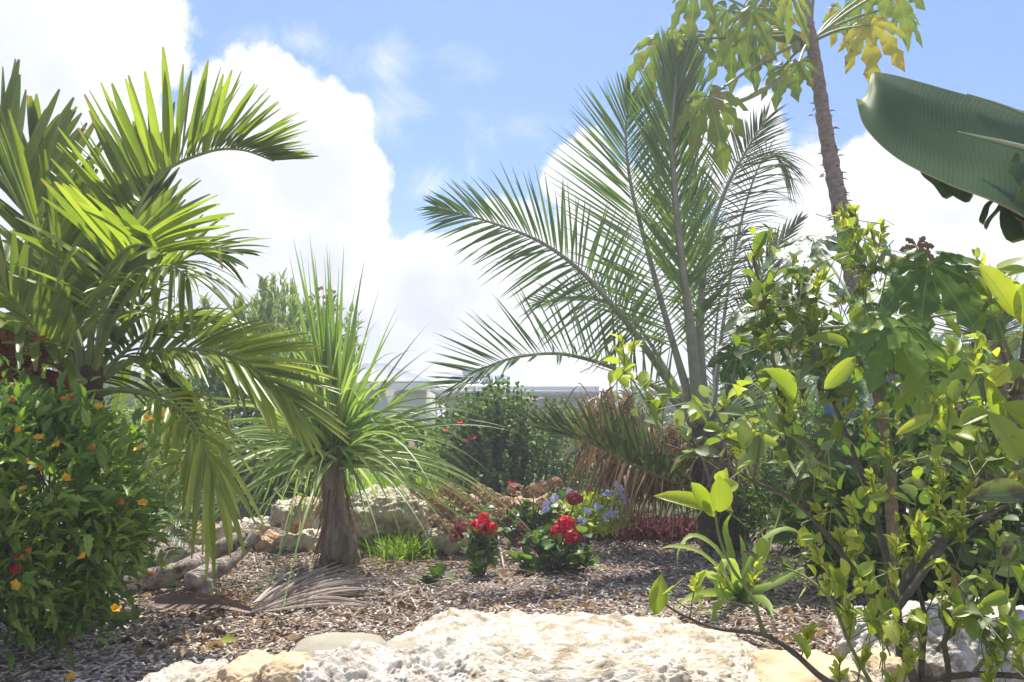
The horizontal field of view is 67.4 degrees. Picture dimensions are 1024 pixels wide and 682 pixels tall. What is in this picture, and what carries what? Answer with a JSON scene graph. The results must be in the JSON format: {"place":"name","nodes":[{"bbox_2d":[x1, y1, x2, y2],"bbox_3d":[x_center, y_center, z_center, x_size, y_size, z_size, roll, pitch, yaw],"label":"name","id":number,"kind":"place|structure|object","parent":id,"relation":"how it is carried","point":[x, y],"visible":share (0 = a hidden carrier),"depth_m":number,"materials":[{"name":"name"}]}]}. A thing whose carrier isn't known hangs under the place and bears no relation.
{"place":"outdoors","nodes":[
{"label":"outdoors","id":0,"kind":"place"},
{"bbox_2d":[275,468,437,500],"bbox_3d":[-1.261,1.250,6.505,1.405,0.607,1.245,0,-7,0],"label":"tall grass","id":1,"kind":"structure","parent":0,"point":[366,482],"depth_m":6.46,"materials":[{"name":"green plant"}]},
{"bbox_2d":[347,449,493,496],"bbox_3d":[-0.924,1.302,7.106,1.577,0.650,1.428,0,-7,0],"label":"tall grass","id":2,"kind":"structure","parent":0,"point":[421,480],"depth_m":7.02,"materials":[{"name":"green plant"}]},
{"bbox_2d":[0,457,1023,681],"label":"ground","id":3,"kind":"structure","parent":0,"point":[268,513],"depth_m":3.75,"materials":[{"name":"brown wood"}]},
{"bbox_2d":[0,328,89,597],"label":"croton","id":4,"kind":"object","parent":3,"relation":"on","point":[52,376],"visible":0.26,"depth_m":2.90,"materials":[{"name":"green plant"}]},
{"bbox_2d":[0,364,141,456],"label":"background tree","id":5,"kind":"object","parent":3,"relation":"on","point":[110,396],"visible":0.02,"depth_m":22.04,"materials":[{"name":"green plant"}]},
{"bbox_2d":[0,364,173,454],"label":"background tree","id":6,"kind":"object","parent":3,"relation":"on","point":[127,395],"depth_m":22.93,"materials":[{"name":"green plant"}]},
{"bbox_2d":[0,352,191,679],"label":"yellow flower shrub","id":7,"kind":"object","parent":3,"relation":"on","point":[73,543],"visible":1,"depth_m":2.42,"materials":[{"name":"plant"}]},
{"bbox_2d":[114,435,201,545],"bbox_3d":[-2.077,0.897,4.343,0.407,0.734,1.586,5,-9,-37],"label":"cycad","id":8,"kind":"object","parent":3,"relation":"on","point":[172,515],"visible":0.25,"depth_m":4.10,"materials":[{"name":"green plant"}]},
{"bbox_2d":[102,382,240,524],"bbox_3d":[-3.389,1.034,7.058,1.173,1.188,2.885,5,-9,-37],"label":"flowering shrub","id":9,"kind":"object","parent":3,"relation":"on","point":[129,415],"visible":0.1,"depth_m":6.27,"materials":[{"name":"green plant"}]},
{"bbox_2d":[0,47,350,624],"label":"broad leaved palm","id":10,"kind":"object","parent":3,"relation":"on","point":[92,250],"visible":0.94,"depth_m":3.15,"materials":[{"name":"green plant"}]},
{"bbox_2d":[107,374,249,449],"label":"background tree","id":11,"kind":"object","parent":3,"relation":"on","point":[157,380],"depth_m":25.11,"materials":[{"name":"green plant"}]},
{"bbox_2d":[103,529,260,592],"bbox_3d":[-1.636,1.081,3.748,0.779,0.262,0.433,2,-7,-18],"label":"driftwood log","id":12,"kind":"object","parent":3,"relation":"on","point":[189,570],"visible":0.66,"depth_m":3.68,"materials":[{"name":"grey wood"}]},
{"bbox_2d":[137,659,228,681],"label":"rock","id":13,"kind":"object","parent":3,"relation":"on","point":[206,670],"visible":0.69,"depth_m":2.04,"materials":[{"name":"beige stone"}]},
{"bbox_2d":[185,522,216,544],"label":"rock","id":14,"kind":"object","parent":3,"relation":"on","point":[198,541],"visible":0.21,"depth_m":4.88,"materials":[{"name":"beige stone"}]},
{"bbox_2d":[197,578,216,594],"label":"rock","id":15,"kind":"object","parent":3,"relation":"on","point":[206,585],"visible":0.36,"depth_m":3.60,"materials":[{"name":"grey stone"}]},
{"bbox_2d":[128,350,300,508],"bbox_3d":[-3.598,0.979,8.831,1.811,1.688,3.988,5,-9,-35],"label":"background shrub","id":16,"kind":"object","parent":3,"relation":"on","point":[219,389],"visible":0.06,"depth_m":7.78,"materials":[{"name":"green plant"}]},
{"bbox_2d":[216,519,248,539],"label":"rock","id":17,"kind":"object","parent":3,"relation":"on","point":[221,534],"visible":0.27,"depth_m":4.88,"materials":[{"name":"beige stone"}]},
{"bbox_2d":[212,649,286,681],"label":"rock","id":18,"kind":"object","parent":3,"relation":"on","point":[246,667],"visible":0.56,"depth_m":2.01,"materials":[{"name":"beige stone"}]},
{"bbox_2d":[259,651,313,681],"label":"rock","id":19,"kind":"object","parent":18,"relation":"on","point":[287,667],"visible":0.81,"depth_m":1.95,"materials":[{"name":"beige stone"}]},
{"bbox_2d":[241,529,259,547],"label":"rock","id":20,"kind":"object","parent":3,"relation":"on","point":[257,531],"visible":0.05,"depth_m":5.04,"materials":[{"name":"beige stone"}]},
{"bbox_2d":[186,273,316,427],"bbox_3d":[-3.652,0.609,10.126,1.484,2.767,3.208,6,-9,-40],"label":"feathery tree","id":21,"kind":"object","parent":3,"relation":"on","point":[262,308],"visible":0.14,"depth_m":9.48,"materials":[{"name":"green plant"}]},
{"bbox_2d":[242,515,270,536],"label":"rock","id":22,"kind":"object","parent":3,"relation":"on","point":[253,526],"visible":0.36,"depth_m":5.31,"materials":[{"name":"white stone"}]},
{"bbox_2d":[255,529,282,553],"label":"rock","id":23,"kind":"object","parent":3,"relation":"on","point":[268,541],"visible":0.65,"depth_m":4.87,"materials":[{"name":"beige stone"}]},
{"bbox_2d":[246,268,325,479],"bbox_3d":[-3.386,0.561,11.113,1.210,3.109,2.530,4,-8,-31],"label":"feathery tree","id":24,"kind":"object","parent":3,"relation":"on","point":[281,295],"visible":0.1,"depth_m":10.47,"materials":[{"name":"green plant"}]},
{"bbox_2d":[269,499,304,526],"bbox_3d":[-1.435,1.098,4.905,0.203,0.169,0.296,0,-7,0],"label":"rock","id":25,"kind":"object","parent":3,"relation":"on","point":[280,515],"visible":0.87,"depth_m":4.81,"materials":[{"name":"grey stone"}]},
{"bbox_2d":[277,533,298,551],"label":"rock","id":26,"kind":"object","parent":3,"relation":"on","point":[290,543],"visible":0.56,"depth_m":4.88,"materials":[{"name":"grey stone"}]},
{"bbox_2d":[226,408,371,512],"bbox_3d":[-2.683,1.246,8.334,1.520,1.248,3.974,4,-8,-30],"label":"background shrub","id":27,"kind":"object","parent":3,"relation":"on","point":[289,493],"visible":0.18,"depth_m":6.96,"materials":[{"name":"green plant"}]},
{"bbox_2d":[281,495,322,533],"bbox_3d":[-1.457,1.254,5.497,0.342,0.306,0.452,0,-7,0],"label":"rock","id":28,"kind":"object","parent":3,"relation":"on","point":[294,529],"visible":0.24,"depth_m":5.32,"materials":[{"name":"beige stone"}]},
{"bbox_2d":[296,528,323,554],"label":"rock","id":29,"kind":"object","parent":3,"relation":"on","point":[305,544],"visible":0.56,"depth_m":4.88,"materials":[{"name":"grey stone"}]},
{"bbox_2d":[311,513,322,529],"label":"rock","id":30,"kind":"object","parent":3,"relation":"on","point":[316,524],"visible":0.2,"depth_m":5.29,"materials":[{"name":"grey stone"}]},
{"bbox_2d":[300,286,365,475],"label":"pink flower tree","id":31,"kind":"object","parent":3,"relation":"on","point":[358,323],"visible":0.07,"depth_m":11.09,"materials":[{"name":"green plant"}]},
{"bbox_2d":[292,632,387,654],"bbox_3d":[-0.524,0.966,2.322,0.301,0.144,0.284,0,-7,0],"label":"rock","id":32,"kind":"object","parent":3,"relation":"on","point":[309,645],"visible":0.34,"depth_m":2.31,"materials":[{"name":"stone"}]},
{"bbox_2d":[128,234,559,608],"bbox_3d":[-0.965,0.425,4.397,2.506,2.033,2.376,0,-7,0],"label":"ponytail palm","id":33,"kind":"object","parent":3,"relation":"on","point":[366,450],"visible":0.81,"depth_m":4.27,"materials":[{"name":"green plant"}]},
{"bbox_2d":[152,549,545,608],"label":"dry litter","id":34,"kind":"object","parent":3,"relation":"on","point":[392,591],"visible":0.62,"depth_m":3.81,"materials":[{"name":"brown plant"}]},
{"bbox_2d":[295,639,415,681],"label":"rock","id":35,"kind":"object","parent":3,"relation":"on","point":[357,660],"visible":0.87,"depth_m":1.95,"materials":[{"name":"beige stone"}]},
{"bbox_2d":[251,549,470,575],"bbox_3d":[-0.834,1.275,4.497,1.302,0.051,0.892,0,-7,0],"label":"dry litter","id":36,"kind":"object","parent":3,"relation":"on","point":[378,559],"visible":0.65,"depth_m":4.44,"materials":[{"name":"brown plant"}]},
{"bbox_2d":[353,517,404,552],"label":"grass clump","id":37,"kind":"object","parent":3,"relation":"on","point":[372,542],"visible":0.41,"depth_m":4.90,"materials":[{"name":"green plant"}]},
{"bbox_2d":[350,484,438,542],"bbox_3d":[-0.810,1.160,5.190,0.666,0.388,0.733,0,-7,0],"label":"rock","id":38,"kind":"object","parent":3,"relation":"on","point":[381,508],"visible":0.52,"depth_m":4.90,"materials":[{"name":"grey stone"}]},
{"bbox_2d":[355,363,445,441],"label":"garden pavilion","id":39,"kind":"structure","parent":3,"relation":"on","point":[401,383],"depth_m":21.28,"materials":[{"name":"paint"}]},
{"bbox_2d":[385,641,418,649],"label":"rock","id":40,"kind":"object","parent":3,"relation":"on","point":[405,644],"visible":0.13,"depth_m":2.28,"materials":[{"name":"stone"}]},
{"bbox_2d":[356,525,451,564],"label":"grass clump","id":41,"kind":"object","parent":3,"relation":"on","point":[411,548],"visible":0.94,"depth_m":4.63,"materials":[{"name":"green plant"}]},
{"bbox_2d":[366,416,447,483],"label":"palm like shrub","id":42,"kind":"object","parent":3,"relation":"on","point":[420,431],"visible":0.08,"depth_m":8.94,"materials":[{"name":"green plant"}]},
{"bbox_2d":[408,440,415,480],"bbox_3d":[-0.996,1.349,7.698,0.072,0.744,2.879,1,-7,-7],"label":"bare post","id":43,"kind":"object","parent":3,"relation":"on","point":[410,461],"visible":0.23,"depth_m":6.47,"materials":[{"name":"grey"}]},
{"bbox_2d":[411,563,454,585],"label":"seedling","id":44,"kind":"object","parent":3,"relation":"on","point":[438,570],"visible":0.78,"depth_m":3.90,"materials":[{"name":"green plant"}]},
{"bbox_2d":[404,428,472,488],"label":"light shrub","id":45,"kind":"object","parent":3,"relation":"on","point":[432,447],"visible":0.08,"depth_m":8.01,"materials":[{"name":"green plant"}]},
{"bbox_2d":[404,638,473,681],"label":"rock","id":46,"kind":"object","parent":3,"relation":"on","point":[430,662],"visible":0.62,"depth_m":2.02,"materials":[{"name":"beige stone"}]},
{"bbox_2d":[419,523,469,556],"bbox_3d":[-0.419,1.246,4.844,0.320,0.204,0.317,0,-7,0],"label":"rock","id":47,"kind":"object","parent":3,"relation":"on","point":[440,538],"visible":0.52,"depth_m":4.72,"materials":[{"name":"grey stone"}]},
{"bbox_2d":[408,481,516,542],"bbox_3d":[-0.350,1.162,5.117,0.742,0.474,1.246,2,-7,-13],"label":"rock","id":48,"kind":"object","parent":3,"relation":"on","point":[460,526],"visible":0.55,"depth_m":4.79,"materials":[{"name":"stone"}]},
{"bbox_2d":[435,494,500,525],"bbox_3d":[-0.352,1.220,5.491,0.563,0.269,0.643,0,-7,0],"label":"rock","id":49,"kind":"object","parent":3,"relation":"on","point":[450,515],"visible":0.19,"depth_m":5.24,"materials":[{"name":"brown stone"}]},
{"bbox_2d":[457,512,502,577],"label":"geranium","id":50,"kind":"object","parent":3,"relation":"on","point":[480,529],"visible":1,"depth_m":4.06,"materials":[{"name":"green plant"}]},
{"bbox_2d":[497,535,504,568],"bbox_3d":[-0.067,1.250,4.587,0.010,0.122,0.708,0,-7,-4],"label":"stick","id":51,"kind":"object","parent":3,"relation":"on","point":[503,565],"visible":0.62,"depth_m":4.51,"materials":[{"name":"beige wood"}]},
{"bbox_2d":[431,374,572,512],"bbox_3d":[-0.109,1.173,8.236,1.396,1.500,3.504,0,-7,0],"label":"dark shrub","id":52,"kind":"object","parent":3,"relation":"on","point":[512,455],"visible":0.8,"depth_m":7.09,"materials":[{"name":"green plant"}]},
{"bbox_2d":[0,521,1023,681],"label":"mulch chips","id":53,"kind":"object","parent":3,"relation":"on","point":[84,656],"visible":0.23,"depth_m":3.24,"materials":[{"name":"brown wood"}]},
{"bbox_2d":[211,616,232,627],"bbox_3d":[-1.139,1.101,3.015,0.021,0.022,0.113,-2,-7,18],"label":"stick","id":54,"kind":"object","parent":53,"relation":"on","point":[216,623],"visible":1,"depth_m":3.01,"materials":[{"name":"beige wood"}]},
{"bbox_2d":[150,560,386,614],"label":"fallen palm frond","id":55,"kind":"object","parent":53,"relation":"on","point":[310,589],"visible":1,"depth_m":3.28,"materials":[{"name":"brown plant"}]},
{"bbox_2d":[850,647,915,681],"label":"rock","id":56,"kind":"object","parent":53,"relation":"on","point":[892,661],"visible":0.48,"depth_m":2.06,"materials":[{"name":"beige stone"}]},
{"bbox_2d":[505,545,541,574],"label":"seedling","id":57,"kind":"object","parent":3,"relation":"on","point":[527,557],"visible":0.87,"depth_m":4.25,"materials":[{"name":"green plant"}]},
{"bbox_2d":[496,494,554,527],"bbox_3d":[0.086,1.283,5.783,0.476,0.228,0.642,0,-7,0],"label":"rock","id":58,"kind":"object","parent":3,"relation":"on","point":[517,502],"visible":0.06,"depth_m":5.58,"materials":[{"name":"beige stone"}]},
{"bbox_2d":[492,476,565,548],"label":"geranium","id":59,"kind":"object","parent":3,"relation":"on","point":[531,518],"visible":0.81,"depth_m":5.09,"materials":[{"name":"plant"}]},
{"bbox_2d":[516,491,591,572],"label":"geranium","id":60,"kind":"object","parent":3,"relation":"on","point":[560,542],"visible":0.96,"depth_m":4.25,"materials":[{"name":"green plant"}]},
{"bbox_2d":[119,546,993,658],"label":"fallen leaves","id":61,"kind":"object","parent":3,"relation":"on","point":[220,632],"depth_m":3.15,"materials":[{"name":"brown plant"}]},
{"bbox_2d":[388,608,760,681],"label":"rock","id":62,"kind":"object","parent":3,"relation":"on","point":[514,645],"visible":0.77,"depth_m":2.16,"materials":[{"name":"beige stone"}]},
{"bbox_2d":[563,546,599,573],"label":"seedling","id":63,"kind":"object","parent":3,"relation":"on","point":[583,561],"visible":0.69,"depth_m":4.29,"materials":[{"name":"green plant"}]},
{"bbox_2d":[522,395,657,506],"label":"light shrub","id":64,"kind":"object","parent":3,"relation":"on","point":[573,463],"visible":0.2,"depth_m":7.68,"materials":[{"name":"green plant"}]},
{"bbox_2d":[542,481,638,538],"bbox_3d":[0.498,1.162,5.264,0.638,0.476,1.193,0,-7,0],"label":"plumbago","id":65,"kind":"object","parent":3,"relation":"on","point":[600,526],"visible":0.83,"depth_m":4.88,"materials":[{"name":"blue plant"}]},
{"bbox_2d":[511,508,697,542],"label":"purple ground cover","id":66,"kind":"object","parent":3,"relation":"on","point":[665,533],"visible":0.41,"depth_m":5.35,"materials":[{"name":"plant"}]},
{"bbox_2d":[414,22,817,550],"bbox_3d":[0.887,-0.301,5.226,3.424,3.745,1.610,4,-8,-27],"label":"feather palm","id":67,"kind":"object","parent":3,"relation":"on","point":[642,462],"visible":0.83,"depth_m":4.93,"materials":[{"name":"green plant"}]},
{"bbox_2d":[592,385,730,432],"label":"background tree","id":68,"kind":"object","parent":3,"relation":"on","point":[638,398],"visible":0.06,"depth_m":27.50,"materials":[{"name":"green plant"}]},
{"bbox_2d":[638,371,818,446],"bbox_3d":[7.288,2.520,25.979,8.089,3.294,6.583,0,-7,0],"label":"background tree","id":69,"kind":"object","parent":3,"relation":"on","point":[669,418],"visible":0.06,"depth_m":25.31,"materials":[{"name":"green plant"}]},
{"bbox_2d":[660,507,811,624],"bbox_3d":[0.977,0.932,3.291,0.891,0.452,0.397,3,-8,-27],"label":"strap leaf plant","id":70,"kind":"object","parent":3,"relation":"on","point":[740,594],"visible":0.73,"depth_m":3.35,"materials":[{"name":"green plant"}]},
{"bbox_2d":[665,389,823,508],"bbox_3d":[2.828,1.107,7.567,2.567,1.331,2.116,7,-10,-43],"label":"background shrub","id":71,"kind":"object","parent":3,"relation":"on","point":[761,410],"visible":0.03,"depth_m":7.31,"materials":[{"name":"green plant"}]},
{"bbox_2d":[626,0,931,522],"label":"papaya tree","id":72,"kind":"object","parent":3,"relation":"on","point":[728,44],"visible":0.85,"depth_m":5.27,"materials":[{"name":"green plant"}]},
{"bbox_2d":[718,380,871,450],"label":"background tree","id":73,"kind":"object","parent":3,"relation":"on","point":[739,402],"depth_m":26.90,"materials":[{"name":"green plant"}]},
{"bbox_2d":[580,199,1023,681],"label":"citrus shrub","id":74,"kind":"object","parent":3,"relation":"on","point":[1005,449],"visible":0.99,"depth_m":1.93,"materials":[{"name":"green plant"}]},
{"bbox_2d":[706,472,903,561],"bbox_3d":[1.727,1.116,5.012,1.170,0.566,1.226,2,-7,-15],"label":"background shrub","id":75,"kind":"object","parent":3,"relation":"on","point":[754,516],"visible":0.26,"depth_m":4.74,"materials":[{"name":"green plant"}]},
{"bbox_2d":[750,649,876,681],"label":"rock","id":76,"kind":"object","parent":3,"relation":"on","point":[771,665],"visible":0.71,"depth_m":2.05,"materials":[{"name":"beige stone"}]},
{"bbox_2d":[826,654,890,681],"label":"rock","id":77,"kind":"object","parent":76,"relation":"on","point":[877,677],"visible":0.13,"depth_m":2.03,"materials":[{"name":"beige stone"}]},
{"bbox_2d":[732,388,904,522],"bbox_3d":[3.071,1.075,6.807,2.530,1.291,1.530,7,-10,-44],"label":"background shrub","id":78,"kind":"object","parent":3,"relation":"on","point":[767,475],"visible":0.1,"depth_m":6.40,"materials":[{"name":"green plant"}]},
{"bbox_2d":[728,345,940,433],"bbox_3d":[11.717,1.929,24.173,10.416,3.981,8.679,0,-7,0],"label":"background tree","id":79,"kind":"object","parent":3,"relation":"on","point":[812,377],"visible":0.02,"depth_m":22.95,"materials":[{"name":"green plant"}]},
{"bbox_2d":[816,376,863,473],"bbox_3d":[2.660,0.889,6.138,0.370,1.226,0.370,0,-7,0],"label":"planter","id":80,"kind":"object","parent":3,"relation":"on","point":[829,409],"visible":0.05,"depth_m":6.06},
{"bbox_2d":[706,223,1023,599],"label":"young papaya","id":81,"kind":"object","parent":3,"relation":"on","point":[906,338],"visible":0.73,"depth_m":2.41,"materials":[{"name":"green plant"}]},
{"bbox_2d":[737,384,1023,605],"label":"background shrub","id":82,"kind":"object","parent":3,"relation":"on","point":[972,558],"visible":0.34,"depth_m":3.51,"materials":[{"name":"green plant"}]},
{"bbox_2d":[799,320,1023,434],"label":"background tree","id":83,"kind":"object","parent":3,"relation":"on","point":[937,338],"visible":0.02,"depth_m":20.73,"materials":[{"name":"green plant"}]},
{"bbox_2d":[831,595,1023,681],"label":"rock","id":84,"kind":"object","parent":3,"relation":"on","point":[962,650],"visible":0.27,"depth_m":2.14,"materials":[{"name":"grey stone"}]},
{"bbox_2d":[856,72,1023,242],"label":"banana plant","id":85,"kind":"object","parent":3,"relation":"on","point":[947,143],"visible":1,"depth_m":2.32,"materials":[{"name":"green plant"}]},
{"bbox_2d":[865,333,1021,413],"bbox_3d":[15.614,1.399,21.843,10.860,4.476,9.308,3,-7,-21],"label":"background tree","id":86,"kind":"object","parent":3,"relation":"on","point":[1013,352],"depth_m":21.45,"materials":[{"name":"green plant"}]},
{"bbox_2d":[930,265,1023,504],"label":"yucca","id":87,"kind":"object","parent":3,"relation":"on","point":[1004,357],"visible":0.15,"depth_m":5.53,"materials":[{"name":"green plant"}]},
{"bbox_2d":[0,0,1023,424],"label":"sky","id":88,"kind":"structure","parent":0,"point":[397,99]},
{"bbox_2d":[430,365,599,455],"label":"house","id":89,"kind":"structure","parent":0,"point":[550,388],"depth_m":27.04,"materials":[{"name":"paint"}]},
{"bbox_2d":[746,515,779,529],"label":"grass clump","id":90,"kind":"object","parent":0,"point":[770,526],"visible":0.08,"depth_m":5.89,"materials":[{"name":"green plant"}]},
{"bbox_2d":[879,347,1011,505],"bbox_3d":[3.486,0.828,5.695,1.380,1.311,4.438,-4,-8,30],"label":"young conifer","id":91,"kind":"object","parent":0,"point":[931,376],"visible":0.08,"depth_m":4.19,"materials":[{"name":"green plant"}]}
]}

